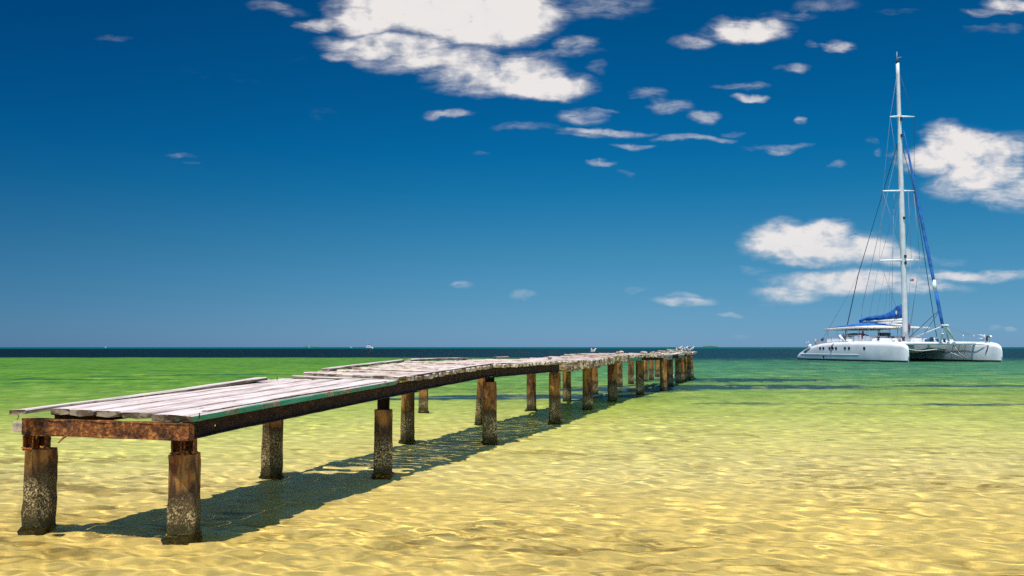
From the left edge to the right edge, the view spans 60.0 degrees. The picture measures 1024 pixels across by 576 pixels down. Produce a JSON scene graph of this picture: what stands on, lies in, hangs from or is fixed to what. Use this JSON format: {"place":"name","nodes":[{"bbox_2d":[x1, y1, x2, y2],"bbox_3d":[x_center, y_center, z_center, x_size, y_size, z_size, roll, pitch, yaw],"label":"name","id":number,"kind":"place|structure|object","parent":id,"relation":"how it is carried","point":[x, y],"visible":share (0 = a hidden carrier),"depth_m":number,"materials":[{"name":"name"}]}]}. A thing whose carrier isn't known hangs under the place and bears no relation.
{"place":"outdoors","nodes":[
{"label":"outdoors","id":0,"kind":"place"},
{"bbox_2d":[0,347,1023,575],"bbox_3d":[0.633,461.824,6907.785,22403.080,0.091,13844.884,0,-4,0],"label":"water","id":1,"kind":"structure","parent":0,"point":[754,461],"depth_m":12.36,"materials":[{"name":"green liquid"}]},
{"bbox_2d":[418,389,427,411],"bbox_3d":[-2.506,3.993,25.051,0.347,2.760,0.376,0,-4,0],"label":"lone pile","id":2,"kind":"object","parent":1,"relation":"in","point":[423,402],"visible":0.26,"depth_m":24.97,"materials":[{"name":"wood"}]},
{"bbox_2d":[797,57,1002,361],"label":"catamaran","id":3,"kind":"object","parent":1,"relation":"on","point":[886,347],"visible":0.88,"depth_m":116.31,"materials":[{"name":"white paint"}]},
{"bbox_2d":[0,0,1023,346],"label":"sky","id":4,"kind":"structure","parent":0,"point":[174,173],"materials":[{"name":"blue"}]},
{"bbox_3d":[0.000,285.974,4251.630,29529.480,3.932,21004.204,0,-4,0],"label":"seabed","id":5,"kind":"structure","parent":0,"visible":0},
{"bbox_2d":[9,349,696,534],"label":"pier","id":6,"kind":"structure","parent":5,"relation":"on","point":[270,405],"depth_m":10.95,"materials":[{"name":"wood"}]}
]}

